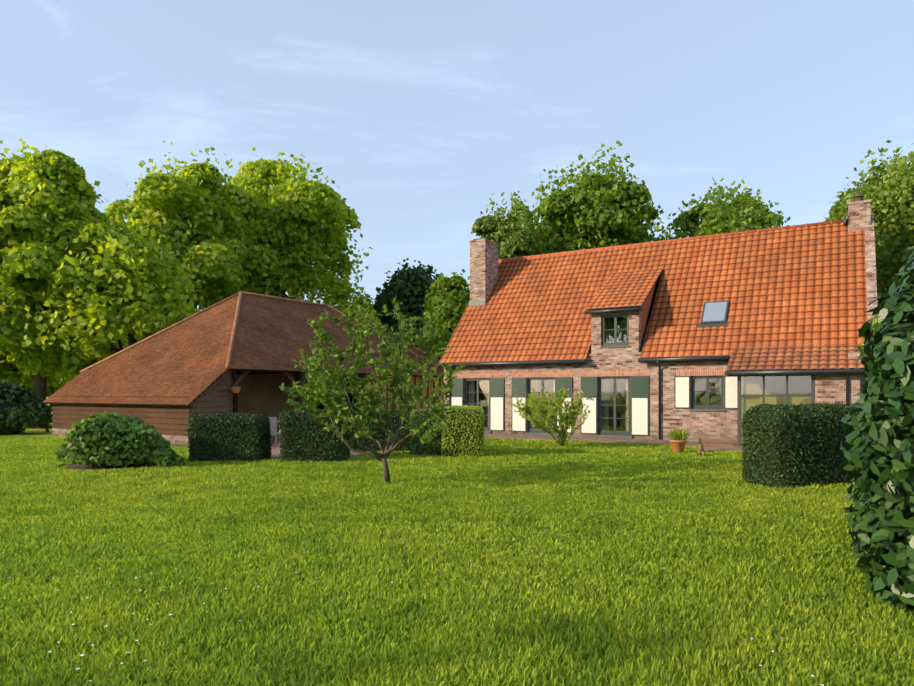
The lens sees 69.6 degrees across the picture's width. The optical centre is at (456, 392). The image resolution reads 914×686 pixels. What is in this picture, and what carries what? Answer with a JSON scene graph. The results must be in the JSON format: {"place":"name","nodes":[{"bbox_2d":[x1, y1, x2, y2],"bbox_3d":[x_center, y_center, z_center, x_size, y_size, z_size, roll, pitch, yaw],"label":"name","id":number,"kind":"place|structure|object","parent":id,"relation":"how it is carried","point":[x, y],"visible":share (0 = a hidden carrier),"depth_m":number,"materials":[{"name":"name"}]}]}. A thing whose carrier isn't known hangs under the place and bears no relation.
{"place":"outdoors","nodes":[
{"label":"outdoors","id":0,"kind":"place"},
{"bbox_2d":[42,295,238,405],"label":"barn roof","id":1,"kind":"structure","parent":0,"point":[187,358],"depth_m":25.30,"materials":[{"name":"brown tile"}]},
{"bbox_2d":[269,430,371,458],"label":"paving","id":2,"kind":"structure","parent":0,"point":[275,452],"depth_m":19.11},
{"bbox_2d":[263,415,281,445],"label":"terrace chairs","id":3,"kind":"object","parent":2,"relation":"on","point":[273,424],"visible":0.08,"depth_m":20.85,"materials":[{"name":"wicker"}]},
{"bbox_2d":[229,370,443,412],"bbox_3d":[-6.463,-1.198,29.120,4.304,5.912,15.010,0,0,33],"label":"timber frame","id":4,"kind":"object","parent":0,"point":[300,376],"visible":0.19,"depth_m":27.41,"materials":[{"name":"brown wood"}]},
{"bbox_2d":[52,376,358,435],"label":"barn boards","id":5,"kind":"object","parent":4,"relation":"attached to","point":[167,420],"visible":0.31,"depth_m":23.45,"materials":[{"name":"brown wood"}]},
{"bbox_2d":[190,370,228,414],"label":"barn boards","id":6,"kind":"object","parent":4,"relation":"attached to","point":[214,398],"visible":0.5,"depth_m":22.43,"materials":[{"name":"brown wood"}]},
{"bbox_2d":[231,370,295,428],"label":"wall","id":7,"kind":"structure","parent":4,"relation":"attached to","point":[263,394],"depth_m":29.50,"materials":[{"name":"brown wood"}]},
{"bbox_2d":[229,294,443,376],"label":"barn roof","id":8,"kind":"structure","parent":4,"relation":"on","point":[273,335],"depth_m":27.87,"materials":[{"name":"brown tile"}]},
{"bbox_2d":[80,291,443,372],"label":"roof ridge tiles","id":9,"kind":"object","parent":8,"relation":"on","point":[232,340],"visible":0.5,"depth_m":28.36,"materials":[{"name":"brown tile"}]},
{"bbox_2d":[362,323,443,368],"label":"roof","id":10,"kind":"structure","parent":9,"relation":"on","point":[412,349],"depth_m":35.97,"materials":[{"name":"tile"}]},
{"bbox_2d":[366,375,443,410],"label":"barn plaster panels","id":11,"kind":"object","parent":4,"relation":"attached to","point":[424,393],"depth_m":32.16,"materials":[{"name":"beige paint"}]},
{"bbox_2d":[0,397,913,685],"bbox_3d":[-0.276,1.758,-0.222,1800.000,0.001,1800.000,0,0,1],"label":"lawn ground","id":12,"kind":"structure","parent":0,"point":[34,431],"depth_m":5.61,"materials":[{"name":"green plant"}]},
{"bbox_2d":[0,379,52,434],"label":"shrub","id":13,"kind":"object","parent":12,"relation":"on","point":[12,392],"depth_m":27.38,"materials":[{"name":"green plant"}]},
{"bbox_2d":[0,345,53,387],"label":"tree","id":14,"kind":"object","parent":12,"relation":"on","point":[11,376],"visible":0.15,"depth_m":39.23,"materials":[{"name":"green plant"}]},
{"bbox_2d":[0,330,66,387],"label":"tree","id":15,"kind":"object","parent":14,"relation":"on","point":[31,380],"visible":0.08,"depth_m":39.58,"materials":[{"name":"green plant"}]},
{"bbox_2d":[27,407,52,431],"bbox_3d":[-19.796,1.208,29.493,6.963,1.100,0.139,0,0,13],"label":"garden fence","id":16,"kind":"object","parent":12,"relation":"on","point":[46,427],"visible":0.06,"depth_m":29.07,"materials":[{"name":"brown wood"}]},
{"bbox_2d":[26,343,59,396],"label":"tree","id":17,"kind":"object","parent":12,"relation":"on","point":[51,390],"depth_m":50.23,"materials":[{"name":"green plant"}]},
{"bbox_2d":[58,344,70,362],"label":"tree belt","id":18,"kind":"object","parent":12,"relation":"on","point":[67,346],"depth_m":69.19,"materials":[{"name":"green plant"}]},
{"bbox_2d":[0,148,130,425],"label":"tree","id":19,"kind":"object","parent":12,"relation":"on","point":[36,259],"depth_m":31.95,"materials":[{"name":"green plant"}]},
{"bbox_2d":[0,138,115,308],"bbox_3d":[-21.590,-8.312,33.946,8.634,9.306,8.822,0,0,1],"label":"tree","id":20,"kind":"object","parent":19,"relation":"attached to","point":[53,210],"visible":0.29,"depth_m":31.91,"materials":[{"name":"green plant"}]},
{"bbox_2d":[28,223,190,380],"bbox_3d":[-17.231,-3.215,33.725,8.160,10.199,6.875,0,0,1],"label":"chestnut tree","id":21,"kind":"object","parent":12,"relation":"on","point":[82,354],"depth_m":31.66,"materials":[{"name":"green plant"}]},
{"bbox_2d":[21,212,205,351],"bbox_3d":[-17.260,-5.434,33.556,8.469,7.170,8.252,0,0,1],"label":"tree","id":22,"kind":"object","parent":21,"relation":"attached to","point":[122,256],"visible":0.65,"depth_m":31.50,"materials":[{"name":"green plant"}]},
{"bbox_2d":[52,428,188,444],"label":"base wall","id":23,"kind":"structure","parent":12,"relation":"on","point":[177,440],"depth_m":22.18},
{"bbox_2d":[64,444,186,470],"bbox_3d":[-9.853,1.745,20.244,3.431,0.002,11.968,0,0,-28],"label":"mulch bed","id":24,"kind":"object","parent":12,"relation":"on","point":[78,466],"visible":0.1,"depth_m":15.49,"materials":[{"name":"soil"}]},
{"bbox_2d":[55,411,171,468],"bbox_3d":[-7.996,1.109,15.511,2.566,1.359,2.352,0,0,1],"label":"round shrub","id":25,"kind":"object","parent":24,"relation":"on","point":[82,443],"depth_m":14.78,"materials":[{"name":"green plant"}]},
{"bbox_2d":[148,448,184,466],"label":"perennial leaves","id":26,"kind":"object","parent":12,"relation":"on","point":[163,457],"visible":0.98,"depth_m":14.92,"materials":[{"name":"green plant"}]},
{"bbox_2d":[103,141,282,309],"bbox_3d":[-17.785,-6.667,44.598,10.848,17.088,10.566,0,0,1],"label":"tree","id":27,"kind":"object","parent":12,"relation":"on","point":[223,258],"depth_m":41.85,"materials":[{"name":"green plant"}]},
{"bbox_2d":[186,412,271,461],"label":"hedge","id":28,"kind":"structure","parent":12,"relation":"on","point":[263,424],"depth_m":16.41,"materials":[{"name":"green plant"}]},
{"bbox_2d":[190,147,373,309],"bbox_3d":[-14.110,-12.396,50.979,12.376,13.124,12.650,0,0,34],"label":"tree","id":29,"kind":"object","parent":12,"relation":"on","point":[308,282],"visible":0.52,"depth_m":48.65,"materials":[{"name":"green plant"}]},
{"bbox_2d":[278,408,350,461],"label":"hedge","id":30,"kind":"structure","parent":12,"relation":"on","point":[344,454],"depth_m":16.30,"materials":[{"name":"green plant"}]},
{"bbox_2d":[342,309,359,318],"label":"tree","id":31,"kind":"object","parent":12,"relation":"on","point":[346,313],"visible":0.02,"depth_m":42.04,"materials":[{"name":"green plant"}]},
{"bbox_2d":[336,304,385,328],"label":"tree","id":32,"kind":"object","parent":31,"relation":"on","point":[372,311],"depth_m":42.48,"materials":[{"name":"green plant"}]},
{"bbox_2d":[352,298,387,323],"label":"tree","id":33,"kind":"object","parent":12,"relation":"on","point":[361,299],"depth_m":54.44,"materials":[{"name":"green plant"}]},
{"bbox_2d":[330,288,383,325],"bbox_3d":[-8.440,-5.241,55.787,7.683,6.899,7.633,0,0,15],"label":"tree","id":34,"kind":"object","parent":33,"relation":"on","point":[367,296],"visible":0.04,"depth_m":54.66,"materials":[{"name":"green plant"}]},
{"bbox_2d":[278,295,464,481],"bbox_3d":[-1.600,-0.050,12.493,3.528,3.686,4.540,0,0,1],"label":"apple tree","id":35,"kind":"object","parent":12,"relation":"on","point":[324,387],"depth_m":11.98,"materials":[{"name":"green plant"}]},
{"bbox_2d":[349,409,414,451],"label":"hedge","id":36,"kind":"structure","parent":12,"relation":"on","point":[384,437],"depth_m":19.16,"materials":[{"name":"green plant"}]},
{"bbox_2d":[370,269,433,346],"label":"tree","id":37,"kind":"object","parent":12,"relation":"on","point":[383,298],"depth_m":53.80,"materials":[{"name":"green plant"}]},
{"bbox_2d":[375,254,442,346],"bbox_3d":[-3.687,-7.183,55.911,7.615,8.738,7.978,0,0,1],"label":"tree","id":38,"kind":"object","parent":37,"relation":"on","point":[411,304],"visible":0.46,"depth_m":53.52,"materials":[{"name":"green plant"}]},
{"bbox_2d":[409,408,441,455],"bbox_3d":[-0.821,1.133,18.246,0.983,1.407,1.071,0,0,1],"label":"thuja hedge","id":39,"kind":"object","parent":12,"relation":"on","point":[418,410],"depth_m":17.80,"materials":[{"name":"green plant"}]},
{"bbox_2d":[5,519,856,685],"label":"lawn daisies","id":40,"kind":"object","parent":12,"relation":"on","point":[391,582],"visible":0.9,"depth_m":5.00,"materials":[{"name":"white plant"}]},
{"bbox_2d":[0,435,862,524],"bbox_3d":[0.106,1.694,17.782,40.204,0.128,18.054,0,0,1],"label":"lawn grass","id":41,"kind":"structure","parent":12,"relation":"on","point":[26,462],"depth_m":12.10,"materials":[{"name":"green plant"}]},
{"bbox_2d":[417,269,469,359],"bbox_3d":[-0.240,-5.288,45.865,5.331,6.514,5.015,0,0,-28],"label":"tree","id":42,"kind":"object","parent":12,"relation":"on","point":[457,297],"visible":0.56,"depth_m":44.49,"materials":[{"name":"green plant"}]},
{"bbox_2d":[441,405,484,457],"bbox_3d":[0.161,1.088,18.075,1.219,1.490,1.187,0,0,1],"label":"thuja hedge","id":43,"kind":"object","parent":12,"relation":"on","point":[468,407],"depth_m":17.58,"materials":[{"name":"green plant"}]},
{"bbox_2d":[470,207,541,258],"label":"birch tree","id":44,"kind":"object","parent":12,"relation":"on","point":[525,241],"visible":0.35,"depth_m":46.66,"materials":[{"name":"green plant"}]},
{"bbox_2d":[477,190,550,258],"bbox_3d":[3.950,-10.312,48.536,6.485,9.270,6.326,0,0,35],"label":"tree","id":45,"kind":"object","parent":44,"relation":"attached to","point":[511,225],"visible":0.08,"depth_m":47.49,"materials":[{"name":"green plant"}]},
{"bbox_2d":[510,386,594,445],"bbox_3d":[2.993,0.817,20.926,2.623,2.001,2.460,0,0,1],"label":"yellow shrub","id":46,"kind":"object","parent":12,"relation":"on","point":[577,408],"depth_m":20.56,"materials":[{"name":"plant"}]},
{"bbox_2d":[525,173,659,253],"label":"tree","id":47,"kind":"object","parent":12,"relation":"on","point":[613,216],"depth_m":48.92,"materials":[{"name":"green plant"}]},
{"bbox_2d":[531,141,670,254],"bbox_3d":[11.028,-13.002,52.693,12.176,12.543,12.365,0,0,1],"label":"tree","id":48,"kind":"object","parent":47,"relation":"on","point":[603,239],"visible":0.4,"depth_m":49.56,"materials":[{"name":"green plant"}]},
{"bbox_2d":[484,434,742,450],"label":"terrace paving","id":49,"kind":"structure","parent":12,"relation":"on","point":[689,443],"depth_m":23.41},
{"bbox_2d":[704,443,733,445],"bbox_3d":[8.541,1.698,21.435,0.900,0.030,0.500,0,0,25],"label":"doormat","id":50,"kind":"object","parent":49,"relation":"on","point":[719,444],"visible":1,"depth_m":21.23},
{"bbox_2d":[737,375,814,445],"bbox_3d":[10.747,0.548,20.766,3.340,2.420,1.410,0,0,31],"label":"window frame","id":51,"kind":"object","parent":49,"relation":"on","point":[739,395],"visible":0.21,"depth_m":20.73,"materials":[{"name":"black metal"}]},
{"bbox_2d":[745,375,810,412],"bbox_3d":[10.688,0.283,20.862,2.940,2.950,1.296,0,0,31],"label":"window glass","id":52,"kind":"object","parent":49,"relation":"on","point":[780,389],"depth_m":21.07,"materials":[{"name":"glass"}]},
{"bbox_2d":[726,343,863,370],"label":"veranda roof","id":53,"kind":"structure","parent":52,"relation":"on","point":[825,356],"depth_m":20.64,"materials":[{"name":"tile"}]},
{"bbox_2d":[741,352,859,443],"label":"sunroom","id":54,"kind":"structure","parent":49,"relation":"on","point":[831,389],"depth_m":19.76,"materials":[{"name":"clear glass"}]},
{"bbox_2d":[444,214,877,442],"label":"house walls","id":55,"kind":"structure","parent":12,"relation":"on","point":[715,426],"depth_m":23.76,"materials":[{"name":"brown brick"}]},
{"bbox_2d":[469,238,498,300],"bbox_3d":[1.263,-5.269,30.549,0.860,3.388,1.360,0,0,31],"label":"chimney","id":56,"kind":"object","parent":55,"relation":"attached to","point":[483,264],"visible":0.82,"depth_m":30.04,"materials":[{"name":"brick"}]},
{"bbox_2d":[468,379,628,431],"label":"curtains","id":57,"kind":"object","parent":55,"relation":"attached to","point":[602,399],"depth_m":25.06,"materials":[{"name":"beige fabric"}]},
{"bbox_2d":[453,312,726,377],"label":"house lintels","id":58,"kind":"object","parent":55,"relation":"attached to","point":[646,372],"visible":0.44,"depth_m":24.86,"materials":[{"name":"red brick"}]},
{"bbox_2d":[451,272,730,362],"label":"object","id":59,"kind":"structure","parent":55,"relation":"attached to","point":[651,305],"depth_m":29.33,"materials":[{"name":"black metal"}]},
{"bbox_2d":[439,248,620,362],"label":"roof front","id":60,"kind":"structure","parent":59,"relation":"attached to","point":[533,309],"depth_m":28.13,"materials":[{"name":"tile"}]},
{"bbox_2d":[613,242,668,272],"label":"roof front","id":61,"kind":"structure","parent":59,"relation":"attached to","point":[643,257],"depth_m":27.68,"materials":[{"name":"tile"}]},
{"bbox_2d":[469,214,845,305],"bbox_3d":[7.495,-5.192,27.286,15.034,2.600,0.605,0,0,24],"label":"chimney flashing","id":62,"kind":"object","parent":59,"relation":"on","point":[474,303],"visible":0.75,"depth_m":29.88,"materials":[{"name":"grey metal"}]},
{"bbox_2d":[452,313,736,435],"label":"window frames","id":63,"kind":"structure","parent":55,"relation":"attached to","point":[693,391],"depth_m":24.56,"materials":[{"name":"white wood"}]},
{"bbox_2d":[451,377,647,397],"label":"shutter panels","id":64,"kind":"object","parent":63,"relation":"attached to","point":[639,387],"visible":0.92,"depth_m":25.41,"materials":[{"name":"teal"}]},
{"bbox_2d":[451,377,736,434],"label":"shutter panels","id":65,"kind":"object","parent":63,"relation":"attached to","point":[639,416],"visible":0.73,"depth_m":24.06,"materials":[{"name":"white wood"}]},
{"bbox_2d":[467,316,720,431],"bbox_3d":[4.767,-0.682,25.241,10.090,4.260,0.001,0,0,31],"label":"window glass","id":66,"kind":"object","parent":63,"relation":"in","point":[719,384],"visible":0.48,"depth_m":24.64,"materials":[{"name":"glass"}]},
{"bbox_2d":[484,345,725,438],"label":"window sills","id":67,"kind":"structure","parent":55,"relation":"attached to","point":[597,436],"depth_m":24.48,"materials":[{"name":"grey stone"}]},
{"bbox_2d":[609,413,625,430],"bbox_3d":[6.725,1.253,25.834,1.600,0.890,1.370,0,0,31],"label":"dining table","id":68,"kind":"object","parent":55,"relation":"in","point":[612,421],"depth_m":25.46,"materials":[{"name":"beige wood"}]},
{"bbox_2d":[586,270,662,310],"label":"roof trim","id":69,"kind":"structure","parent":55,"relation":"attached to","point":[592,309],"depth_m":24.45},
{"bbox_2d":[586,268,662,308],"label":"dormer roof","id":70,"kind":"structure","parent":69,"relation":"on","point":[626,289],"depth_m":25.58,"materials":[{"name":"tile"}]},
{"bbox_2d":[538,318,720,430],"bbox_3d":[7.379,-0.692,26.243,15.110,4.900,4.000,0,0,31],"label":"house interior","id":71,"kind":"object","parent":55,"relation":"in","point":[703,381],"depth_m":28.56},
{"bbox_2d":[641,281,656,340],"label":"dormer cheeks","id":72,"kind":"object","parent":55,"relation":"attached to","point":[646,308],"visible":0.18,"depth_m":24.84,"materials":[{"name":"orange tile"}]},
{"bbox_2d":[438,307,863,438],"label":"gutters and pipes","id":73,"kind":"object","parent":55,"relation":"attached to","point":[847,372],"visible":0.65,"depth_m":23.28,"materials":[{"name":"grey metal"}]},
{"bbox_2d":[640,223,866,357],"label":"roof front","id":74,"kind":"structure","parent":55,"relation":"attached to","point":[804,286],"depth_m":23.69,"materials":[{"name":"tile"}]},
{"bbox_2d":[498,219,847,261],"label":"roof ridge tiles","id":75,"kind":"object","parent":74,"relation":"on","point":[694,238],"visible":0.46,"depth_m":27.39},
{"bbox_2d":[698,300,728,327],"bbox_3d":[9.304,-2.821,23.761,1.010,1.325,0.090,0,-42,31],"label":"skylight frame","id":76,"kind":"object","parent":74,"relation":"attached to","point":[703,324],"visible":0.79,"depth_m":23.53,"materials":[{"name":"grey metal"}]},
{"bbox_2d":[702,302,726,321],"bbox_3d":[9.317,-2.921,23.782,0.730,1.005,0.001,0,-42,31],"label":"skylight glass","id":77,"kind":"object","parent":76,"relation":"in","point":[715,311],"visible":1,"depth_m":23.78,"materials":[{"name":"glass"}]},
{"bbox_2d":[727,368,863,370],"bbox_3d":[10.575,-1.048,20.670,3.740,0.830,1.650,0,0,31],"label":"gutter","id":78,"kind":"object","parent":55,"relation":"attached to","point":[793,369],"depth_m":19.98,"materials":[{"name":"black metal"}]},
{"bbox_2d":[847,199,871,231],"bbox_3d":[14.832,-6.192,24.283,0.760,1.500,0.960,0,0,31],"label":"chimney","id":79,"kind":"object","parent":55,"relation":"on","point":[859,215],"visible":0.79,"depth_m":23.89,"materials":[{"name":"brick"}]},
{"bbox_2d":[473,194,863,241],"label":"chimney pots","id":80,"kind":"object","parent":79,"relation":"on","point":[858,197],"visible":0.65,"depth_m":24.20,"materials":[{"name":"ceramic"}]},
{"bbox_2d":[669,439,686,451],"bbox_3d":[6.377,1.543,18.989,0.470,0.340,0.463,0,0,1],"label":"terracotta pot","id":81,"kind":"object","parent":12,"relation":"on","point":[677,445],"visible":0.94,"depth_m":18.84,"materials":[{"name":"orange ceramic"}]},
{"bbox_2d":[665,428,692,439],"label":"potted plant leaves","id":82,"kind":"object","parent":81,"relation":"on","point":[678,434],"visible":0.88,"depth_m":18.91,"materials":[{"name":"green plant"}]},
{"bbox_2d":[696,434,704,455],"bbox_3d":[6.639,1.448,17.875,0.226,0.622,0.254,0,0,28],"label":"hare sculpture","id":83,"kind":"object","parent":12,"relation":"on","point":[700,451],"visible":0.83,"depth_m":17.82,"materials":[{"name":"brown"}]},
{"bbox_2d":[673,197,782,236],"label":"tree","id":84,"kind":"object","parent":12,"relation":"on","point":[727,225],"visible":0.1,"depth_m":48.84,"materials":[{"name":"green plant"}]},
{"bbox_2d":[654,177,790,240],"bbox_3d":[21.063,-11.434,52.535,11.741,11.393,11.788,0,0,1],"label":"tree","id":85,"kind":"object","parent":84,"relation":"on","point":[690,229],"visible":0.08,"depth_m":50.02,"materials":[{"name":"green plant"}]},
{"bbox_2d":[741,402,861,488],"bbox_3d":[8.910,1.019,13.277,7.162,1.636,1.249,0,0,-18],"label":"hedge","id":86,"kind":"object","parent":12,"relation":"on","point":[801,406],"depth_m":11.99,"materials":[{"name":"green plant"}]},
{"bbox_2d":[825,191,853,221],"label":"tree","id":87,"kind":"object","parent":12,"relation":"on","point":[836,211],"depth_m":40.08,"materials":[{"name":"green plant"}]},
{"bbox_2d":[840,246,913,611],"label":"laurel","id":88,"kind":"object","parent":12,"relation":"on","point":[880,453],"visible":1,"depth_m":5.40,"materials":[{"name":"green plant"}]},
{"bbox_2d":[863,168,913,318],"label":"birch tree","id":89,"kind":"object","parent":12,"relation":"on","point":[903,260],"depth_m":25.66,"materials":[{"name":"green plant"}]},
{"bbox_2d":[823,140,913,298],"bbox_3d":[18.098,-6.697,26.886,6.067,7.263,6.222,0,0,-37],"label":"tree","id":90,"kind":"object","parent":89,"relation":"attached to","point":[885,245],"visible":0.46,"depth_m":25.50,"materials":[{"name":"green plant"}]},
{"bbox_2d":[0,0,913,329],"label":"sky","id":91,"kind":"structure","parent":0,"point":[420,112],"materials":[{"name":"blue"}]},
{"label":"shrub","id":92,"kind":"object","parent":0,"visible":0},
{"bbox_2d":[107,336,126,350],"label":"tree","id":93,"kind":"object","parent":92,"relation":"attached to","point":[112,341],"depth_m":46.30,"materials":[{"name":"green plant"}]},
{"bbox_3d":[-7.704,-0.497,22.868,0.483,0.612,0.282,0,0,33],"label":"basket hanger","id":94,"kind":"object","parent":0,"visible":0},
{"bbox_2d":[230,387,240,392],"bbox_3d":[-7.662,-0.082,22.787,0.380,0.220,0.380,0,0,33],"label":"wall lamp","id":95,"kind":"object","parent":94,"relation":"attached to","point":[235,389],"visible":1,"depth_m":22.67,"materials":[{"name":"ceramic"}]}
]}

